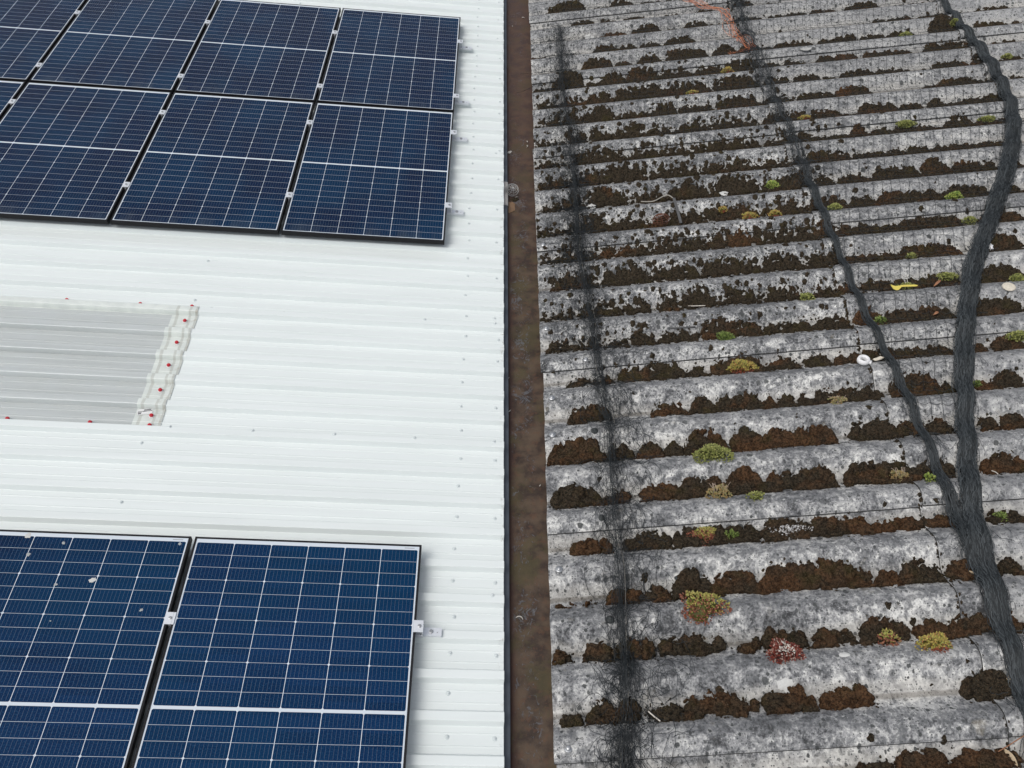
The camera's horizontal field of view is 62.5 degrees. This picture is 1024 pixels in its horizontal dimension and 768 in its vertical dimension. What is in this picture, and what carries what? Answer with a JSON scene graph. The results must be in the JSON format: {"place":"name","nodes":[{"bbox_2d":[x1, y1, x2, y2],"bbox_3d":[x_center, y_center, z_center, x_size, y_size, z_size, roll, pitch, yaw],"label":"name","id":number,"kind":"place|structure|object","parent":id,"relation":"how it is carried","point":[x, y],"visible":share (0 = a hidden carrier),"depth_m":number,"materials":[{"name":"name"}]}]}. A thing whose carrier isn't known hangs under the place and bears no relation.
{"place":"outdoors","nodes":[
{"label":"outdoors","id":0,"kind":"place"},
{"bbox_2d":[0,0,503,767],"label":"metal roof","id":1,"kind":"structure","parent":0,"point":[194,384],"depth_m":5.01,"materials":[{"name":"white paint"}]},
{"bbox_2d":[8,99,15,104],"bbox_3d":[-3.929,-2.199,6.653,0.380,0.079,0.060,3,48,-4],"label":"panel clamp","id":2,"kind":"object","parent":1,"relation":"attached to","point":[11,101],"visible":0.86,"depth_m":6.62,"materials":[{"name":"metal"}]},
{"bbox_2d":[0,80,25,119],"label":"solar panel","id":3,"kind":"object","parent":1,"relation":"on","point":[9,89],"visible":1,"depth_m":6.72,"materials":[{"name":"blue glass"}]},
{"bbox_2d":[0,0,86,83],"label":"solar panel","id":4,"kind":"object","parent":1,"relation":"on","point":[32,32],"visible":1,"depth_m":7.37,"materials":[{"name":"blue glass"}]},
{"bbox_2d":[0,82,171,223],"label":"solar panel","id":5,"kind":"object","parent":1,"relation":"on","point":[71,153],"visible":1,"depth_m":6.30,"materials":[{"name":"blue glass"}]},
{"bbox_2d":[0,529,192,767],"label":"solar panel","id":6,"kind":"object","parent":1,"relation":"on","point":[83,629],"visible":1,"depth_m":3.86,"materials":[{"name":"blue glass"}]},
{"bbox_2d":[29,0,218,93],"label":"solar panel","id":7,"kind":"object","parent":1,"relation":"on","point":[151,45],"visible":1,"depth_m":7.35,"materials":[{"name":"blue glass"}]},
{"bbox_2d":[122,182,130,189],"bbox_3d":[-2.772,-1.411,6.084,0.380,0.079,0.060,3,48,-4],"label":"panel clamp","id":8,"kind":"object","parent":1,"relation":"attached to","point":[126,185],"visible":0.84,"depth_m":6.05,"materials":[{"name":"metal"}]},
{"bbox_2d":[164,612,176,628],"bbox_3d":[-1.602,1.118,3.975,0.380,0.079,0.060,3,48,-4],"label":"panel clamp","id":9,"kind":"object","parent":1,"relation":"attached to","point":[170,619],"visible":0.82,"depth_m":3.95,"materials":[{"name":"metal"}]},
{"bbox_2d":[110,92,313,234],"bbox_3d":[-2.199,-1.716,6.401,1.134,0.035,1.696,3,48,-4],"label":"solar panel","id":10,"kind":"object","parent":1,"relation":"on","point":[218,163],"visible":1,"depth_m":6.30,"materials":[{"name":"blue glass"}]},
{"bbox_2d":[175,0,340,103],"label":"solar panel","id":11,"kind":"object","parent":1,"relation":"on","point":[259,49],"visible":1,"depth_m":7.46,"materials":[{"name":"blue glass"}]},
{"bbox_2d":[131,537,421,767],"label":"solar panel","id":12,"kind":"object","parent":1,"relation":"on","point":[288,653],"visible":1,"depth_m":3.87,"materials":[{"name":"blue glass"}]},
{"bbox_2d":[286,192,292,203],"bbox_3d":[-1.622,-1.355,6.162,0.380,0.079,0.060,3,48,-4],"label":"panel clamp","id":13,"kind":"object","parent":1,"relation":"attached to","point":[289,195],"visible":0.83,"depth_m":6.13,"materials":[{"name":"metal"}]},
{"bbox_2d":[307,120,312,130],"bbox_3d":[-1.628,-2.082,6.805,0.380,0.079,0.060,3,48,-4],"label":"panel clamp","id":14,"kind":"object","parent":1,"relation":"attached to","point":[309,122],"visible":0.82,"depth_m":6.78,"materials":[{"name":"metal"}]},
{"bbox_2d":[281,102,453,244],"bbox_3d":[-1.048,-1.658,6.478,1.134,0.035,1.696,3,48,-4],"label":"solar panel","id":15,"kind":"object","parent":1,"relation":"on","point":[373,173],"visible":1,"depth_m":6.38,"materials":[{"name":"blue glass"}]},
{"bbox_2d":[317,8,460,111],"bbox_3d":[-1.060,-2.947,7.617,1.134,0.035,1.696,3,48,-4],"label":"solar panel","id":16,"kind":"object","parent":1,"relation":"on","point":[393,59],"visible":1,"depth_m":7.54,"materials":[{"name":"blue glass"}]},
{"bbox_2d":[413,620,441,637],"bbox_3d":[-0.479,1.175,4.048,0.285,0.080,0.060,3,48,-4],"label":"end bracket","id":17,"kind":"object","parent":1,"relation":"attached to","point":[420,629],"visible":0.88,"depth_m":4.06,"materials":[{"name":"metal"}]},
{"bbox_2d":[445,202,463,215],"bbox_3d":[-0.499,-1.296,6.234,0.285,0.080,0.060,3,48,-4],"label":"end bracket","id":18,"kind":"object","parent":1,"relation":"attached to","point":[455,212],"visible":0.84,"depth_m":6.25,"materials":[{"name":"metal"}]},
{"bbox_2d":[451,130,466,141],"bbox_3d":[-0.505,-2.026,6.879,0.285,0.080,0.060,3,48,-4],"label":"end bracket","id":19,"kind":"object","parent":1,"relation":"attached to","point":[458,139],"visible":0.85,"depth_m":6.89,"materials":[{"name":"metal"}]},
{"bbox_2d":[454,94,468,105],"bbox_3d":[-0.509,-2.451,7.255,0.285,0.080,0.060,3,48,-4],"label":"end bracket","id":20,"kind":"object","parent":1,"relation":"attached to","point":[457,102],"visible":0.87,"depth_m":7.27,"materials":[{"name":"metal"}]},
{"bbox_2d":[458,40,471,50],"bbox_3d":[-0.516,-3.178,7.898,0.285,0.080,0.060,3,48,-4],"label":"end bracket","id":21,"kind":"object","parent":1,"relation":"attached to","point":[462,47],"visible":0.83,"depth_m":7.91,"materials":[{"name":"metal"}]},
{"bbox_2d":[504,0,556,767],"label":"valley gutter","id":22,"kind":"object","parent":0,"point":[528,723],"visible":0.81,"depth_m":4.99,"materials":[{"name":"metal"}]},
{"bbox_2d":[506,183,518,195],"bbox_3d":[-0.001,-1.520,6.634,0.105,0.113,0.103,2,80,-12],"label":"leaf guard","id":23,"kind":"object","parent":22,"relation":"in","point":[512,187],"visible":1,"depth_m":6.60,"materials":[{"name":"metal"}]},
{"bbox_2d":[510,197,518,201],"bbox_3d":[0.022,-1.451,6.615,0.067,0.016,0.054,-27,54,-22],"label":"gutter debris","id":24,"kind":"object","parent":22,"relation":"in","point":[514,199],"visible":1,"depth_m":6.61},
{"bbox_2d":[528,0,1023,767],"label":"corrugated roof","id":25,"kind":"structure","parent":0,"point":[914,710],"depth_m":4.94,"materials":[{"name":"concrete"}]},
{"bbox_2d":[584,34,593,38],"bbox_3d":[0.742,-3.357,8.153,0.105,0.005,0.106,-4,72,4],"label":"bird dropping","id":26,"kind":"object","parent":25,"relation":"on","point":[587,36],"visible":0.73,"depth_m":8.15,"materials":[{"name":"white"}]},
{"bbox_2d":[517,22,698,767],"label":"bird net","id":27,"kind":"object","parent":25,"relation":"on","point":[622,664],"visible":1,"depth_m":4.68,"materials":[{"name":"black plastic"}]},
{"bbox_2d":[641,195,672,201],"bbox_3d":[1.081,-1.378,6.290,0.236,0.055,0.053,0,49,0],"label":"cable","id":28,"kind":"object","parent":25,"relation":"on","point":[657,199],"visible":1,"depth_m":6.28,"materials":[{"name":"grey plastic"}]},
{"bbox_2d":[652,213,669,225],"bbox_3d":[1.088,-1.182,6.148,0.129,0.118,0.128,-21,30,-11],"label":"leaf guard","id":29,"kind":"object","parent":25,"relation":"on","point":[657,220],"visible":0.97,"depth_m":6.11,"materials":[{"name":"metal"}]},
{"bbox_2d":[673,198,681,222],"bbox_3d":[1.206,-1.275,6.179,0.029,0.052,0.250,-4,49,-4],"label":"rubber strap","id":30,"kind":"object","parent":25,"relation":"on","point":[677,210],"visible":1,"depth_m":6.15,"materials":[{"name":"grey rubber"}]},
{"bbox_2d":[670,326,695,328],"bbox_3d":[1.097,-0.362,5.419,0.159,0.023,0.012,0,49,0],"label":"grey stick","id":31,"kind":"object","parent":25,"relation":"on","point":[682,327],"visible":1,"depth_m":5.42,"materials":[{"name":"grey wood"}]},
{"bbox_2d":[685,90,697,94],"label":"stonecrop plant","id":32,"kind":"object","parent":25,"relation":"on","point":[690,92],"visible":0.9,"depth_m":7.25,"materials":[{"name":"yellow plant"}]},
{"bbox_2d":[679,590,732,625],"bbox_3d":[0.940,1.073,4.085,0.252,0.092,0.195,-4,48,4],"label":"stonecrop plant","id":33,"kind":"object","parent":25,"relation":"on","point":[702,609],"visible":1,"depth_m":4.08,"materials":[{"name":"green plant"}]},
{"bbox_2d":[692,443,734,463],"bbox_3d":[1.119,0.378,4.691,0.235,0.089,0.138,-4,48,4],"label":"stonecrop plant","id":34,"kind":"object","parent":25,"relation":"on","point":[712,453],"visible":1,"depth_m":4.67,"materials":[{"name":"green plant"}]},
{"bbox_2d":[705,483,732,498],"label":"stonecrop plant","id":35,"kind":"object","parent":25,"relation":"on","point":[714,494],"visible":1,"depth_m":4.55,"materials":[{"name":"beige plant"}]},
{"bbox_2d":[683,0,756,53],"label":"orange twine","id":36,"kind":"object","parent":25,"relation":"on","point":[712,7],"visible":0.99,"depth_m":7.94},
{"bbox_2d":[724,528,739,538],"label":"stonecrop plant","id":37,"kind":"object","parent":25,"relation":"on","point":[732,532],"visible":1,"depth_m":4.40,"materials":[{"name":"green plant"}]},
{"bbox_2d":[745,490,764,501],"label":"stonecrop plant","id":38,"kind":"object","parent":25,"relation":"on","point":[757,495],"visible":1,"depth_m":4.48,"materials":[{"name":"green plant"}]},
{"bbox_2d":[531,0,1023,767],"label":"moss","id":39,"kind":"object","parent":25,"relation":"on","point":[831,574],"visible":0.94,"depth_m":5.30,"materials":[{"name":"brown plant"}]},
{"bbox_2d":[686,526,715,545],"bbox_3d":[1.007,0.793,4.422,0.179,0.082,0.125,-4,48,4],"label":"stonecrop plant","id":40,"kind":"object","parent":39,"relation":"on","point":[704,535],"visible":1,"depth_m":4.41,"materials":[{"name":"yellow plant"}]},
{"bbox_2d":[717,206,727,212],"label":"stonecrop plant","id":41,"kind":"object","parent":39,"relation":"on","point":[722,209],"visible":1,"depth_m":6.14,"materials":[{"name":"orange plant"}]},
{"bbox_2d":[716,331,735,340],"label":"stonecrop plant","id":42,"kind":"object","parent":39,"relation":"on","point":[725,335],"visible":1,"depth_m":5.30,"materials":[{"name":"green plant"}]},
{"bbox_2d":[721,67,734,72],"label":"stonecrop plant","id":43,"kind":"object","parent":39,"relation":"on","point":[726,68],"visible":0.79,"depth_m":7.44,"materials":[{"name":"yellow plant"}]},
{"bbox_2d":[726,358,759,373],"bbox_3d":[1.414,-0.114,5.172,0.212,0.080,0.136,-4,48,4],"label":"stonecrop plant","id":44,"kind":"object","parent":39,"relation":"on","point":[740,366],"visible":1,"depth_m":5.15,"materials":[{"name":"yellow plant"}]},
{"bbox_2d":[742,211,759,218],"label":"stonecrop plant","id":45,"kind":"object","parent":39,"relation":"on","point":[748,215],"visible":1,"depth_m":6.06,"materials":[{"name":"yellow plant"}]},
{"bbox_2d":[765,180,779,188],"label":"stonecrop plant","id":46,"kind":"object","parent":39,"relation":"on","point":[771,183],"visible":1,"depth_m":6.30,"materials":[{"name":"green plant"}]},
{"bbox_2d":[767,209,781,216],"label":"stonecrop plant","id":47,"kind":"object","parent":39,"relation":"on","point":[773,213],"visible":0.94,"depth_m":6.07,"materials":[{"name":"yellow plant"}]},
{"bbox_2d":[762,524,812,539],"bbox_3d":[1.444,0.767,4.394,0.279,0.043,0.118,-4,48,4],"label":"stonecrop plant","id":48,"kind":"object","parent":39,"relation":"on","point":[788,528],"visible":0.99,"depth_m":4.40,"materials":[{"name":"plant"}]},
{"bbox_2d":[798,115,810,119],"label":"stonecrop plant","id":49,"kind":"object","parent":39,"relation":"on","point":[804,117],"visible":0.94,"depth_m":6.81,"materials":[{"name":"yellow plant"}]},
{"bbox_2d":[800,292,815,300],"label":"stonecrop plant","id":50,"kind":"object","parent":39,"relation":"on","point":[807,296],"visible":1,"depth_m":5.46,"materials":[{"name":"green plant"}]},
{"bbox_2d":[827,395,846,403],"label":"stonecrop plant","id":51,"kind":"object","parent":39,"relation":"on","point":[838,399],"visible":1,"depth_m":4.91,"materials":[{"name":"beige plant"}]},
{"bbox_2d":[874,315,887,324],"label":"stonecrop plant","id":52,"kind":"object","parent":39,"relation":"on","point":[879,319],"visible":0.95,"depth_m":5.25,"materials":[{"name":"green plant"}]},
{"bbox_2d":[877,628,901,645],"bbox_3d":[1.765,1.189,3.957,0.122,0.068,0.104,-4,48,4],"label":"stonecrop plant","id":53,"kind":"object","parent":39,"relation":"on","point":[886,636],"visible":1,"depth_m":3.94,"materials":[{"name":"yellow plant"}]},
{"bbox_2d":[889,467,908,480],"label":"stonecrop plant","id":54,"kind":"object","parent":39,"relation":"on","point":[897,472],"visible":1,"depth_m":4.52,"materials":[{"name":"beige plant"}]},
{"bbox_2d":[896,282,914,289],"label":"stonecrop plant","id":55,"kind":"object","parent":39,"relation":"on","point":[908,283],"visible":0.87,"depth_m":5.46,"materials":[{"name":"green plant"}]},
{"bbox_2d":[906,252,916,258],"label":"stonecrop plant","id":56,"kind":"object","parent":39,"relation":"on","point":[911,254],"visible":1,"depth_m":5.64,"materials":[{"name":"green plant"}]},
{"bbox_2d":[936,272,959,280],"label":"stonecrop plant","id":57,"kind":"object","parent":39,"relation":"on","point":[950,275],"visible":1,"depth_m":5.48,"materials":[{"name":"green plant"}]},
{"bbox_2d":[944,191,963,199],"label":"stonecrop plant","id":58,"kind":"object","parent":39,"relation":"on","point":[953,194],"visible":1,"depth_m":5.96,"materials":[{"name":"green plant"}]},
{"bbox_2d":[949,18,958,25],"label":"stonecrop plant","id":59,"kind":"object","parent":39,"relation":"on","point":[953,22],"visible":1,"depth_m":7.54,"materials":[{"name":"green plant"}]},
{"bbox_2d":[973,380,981,387],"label":"stonecrop plant","id":60,"kind":"object","parent":39,"relation":"on","point":[977,383],"visible":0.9,"depth_m":4.89,"materials":[{"name":"green plant"}]},
{"bbox_2d":[976,115,995,121],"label":"stonecrop plant","id":61,"kind":"object","parent":39,"relation":"on","point":[988,118],"visible":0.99,"depth_m":6.59,"materials":[{"name":"green plant"}]},
{"bbox_2d":[1000,53,1012,58],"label":"stonecrop plant","id":62,"kind":"object","parent":39,"relation":"on","point":[1008,55],"visible":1,"depth_m":7.16,"materials":[{"name":"green plant"}]},
{"bbox_2d":[1004,749,1017,766],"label":"dry leaf","id":63,"kind":"object","parent":39,"relation":"on","point":[1013,758],"visible":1,"depth_m":3.58,"materials":[{"name":"beige plant"}]},
{"bbox_2d":[998,735,1023,751],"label":"pine needle twig","id":64,"kind":"object","parent":39,"relation":"on","point":[1011,743],"visible":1,"depth_m":3.60,"materials":[{"name":"brown plant"}]},
{"bbox_2d":[1004,330,1023,341],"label":"stonecrop plant","id":65,"kind":"object","parent":39,"relation":"on","point":[1019,335],"visible":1,"depth_m":5.09,"materials":[{"name":"green plant"}]},
{"bbox_2d":[1009,273,1023,281],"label":"stonecrop plant","id":66,"kind":"object","parent":39,"relation":"on","point":[1017,277],"visible":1,"depth_m":5.38,"materials":[{"name":"green plant"}]},
{"bbox_2d":[546,0,1023,761],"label":"bird net","id":67,"kind":"object","parent":25,"relation":"on","point":[968,522],"visible":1,"depth_m":5.53,"materials":[{"name":"black plastic"}]},
{"bbox_2d":[777,677,793,692],"bbox_3d":[1.252,1.383,3.862,0.080,0.004,0.082,-4,85,4],"label":"bird dropping","id":68,"kind":"object","parent":25,"relation":"on","point":[784,683],"visible":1,"depth_m":3.86,"materials":[{"name":"white"}]},
{"bbox_2d":[766,637,806,664],"bbox_3d":[1.272,1.239,3.926,0.184,0.088,0.143,-4,48,4],"label":"stonecrop plant","id":69,"kind":"object","parent":25,"relation":"on","point":[780,652],"visible":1,"depth_m":3.91,"materials":[{"name":"red plant"}]},
{"bbox_2d":[827,203,842,209],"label":"stonecrop plant","id":70,"kind":"object","parent":25,"relation":"on","point":[834,206],"visible":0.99,"depth_m":6.00,"materials":[{"name":"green plant"}]},
{"bbox_2d":[839,652,849,656],"bbox_3d":[1.537,1.248,3.901,0.052,0.006,0.035,-4,21,4],"label":"white shell","id":71,"kind":"object","parent":25,"relation":"on","point":[844,654],"visible":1,"depth_m":3.90},
{"bbox_2d":[857,354,871,365],"bbox_3d":[2.107,-0.143,5.046,0.085,0.030,0.076,20,48,23],"label":"plastic collar","id":72,"kind":"object","parent":25,"relation":"on","point":[861,359],"visible":1,"depth_m":5.04,"materials":[{"name":"white plastic"}]},
{"bbox_2d":[873,356,883,360],"bbox_3d":[2.195,-0.152,5.056,0.072,0.018,0.027,-13,48,-4],"label":"bone","id":73,"kind":"object","parent":25,"relation":"on","point":[878,358],"visible":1,"depth_m":5.05},
{"bbox_2d":[890,284,917,289],"bbox_3d":[2.517,-0.620,5.418,0.165,0.007,0.039,1,77,8],"label":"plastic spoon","id":74,"kind":"object","parent":25,"relation":"on","point":[896,287],"visible":1,"depth_m":5.42,"materials":[{"name":"yellow plastic"}]},
{"bbox_2d":[898,31,912,35],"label":"stonecrop plant","id":75,"kind":"object","parent":25,"relation":"on","point":[908,33],"visible":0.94,"depth_m":7.53,"materials":[{"name":"green plant"}]},
{"bbox_2d":[895,119,916,127],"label":"stonecrop plant","id":76,"kind":"object","parent":25,"relation":"on","point":[906,123],"visible":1,"depth_m":6.63,"materials":[{"name":"green plant"}]},
{"bbox_2d":[924,471,936,482],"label":"stonecrop plant","id":77,"kind":"object","parent":25,"relation":"on","point":[929,478],"visible":1,"depth_m":4.47,"materials":[{"name":"green plant"}]},
{"bbox_2d":[914,631,952,653],"bbox_3d":[1.938,1.190,3.885,0.172,0.070,0.117,-4,48,4],"label":"stonecrop plant","id":78,"kind":"object","parent":25,"relation":"on","point":[937,640],"visible":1,"depth_m":3.88,"materials":[{"name":"yellow plant"}]},
{"bbox_2d":[961,216,977,224],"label":"stonecrop plant","id":79,"kind":"object","parent":25,"relation":"on","point":[972,219],"visible":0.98,"depth_m":5.83,"materials":[{"name":"green plant"}]},
{"bbox_2d":[992,511,1007,521],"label":"stonecrop plant","id":80,"kind":"object","parent":25,"relation":"on","point":[1001,513],"visible":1,"depth_m":4.32,"materials":[{"name":"green plant"}]},
{"bbox_2d":[1002,282,1015,290],"bbox_3d":[3.131,-0.617,5.314,0.080,0.016,0.079,-4,48,4],"label":"limpet shell","id":81,"kind":"object","parent":25,"relation":"on","point":[1008,286],"visible":1,"depth_m":5.31}
]}

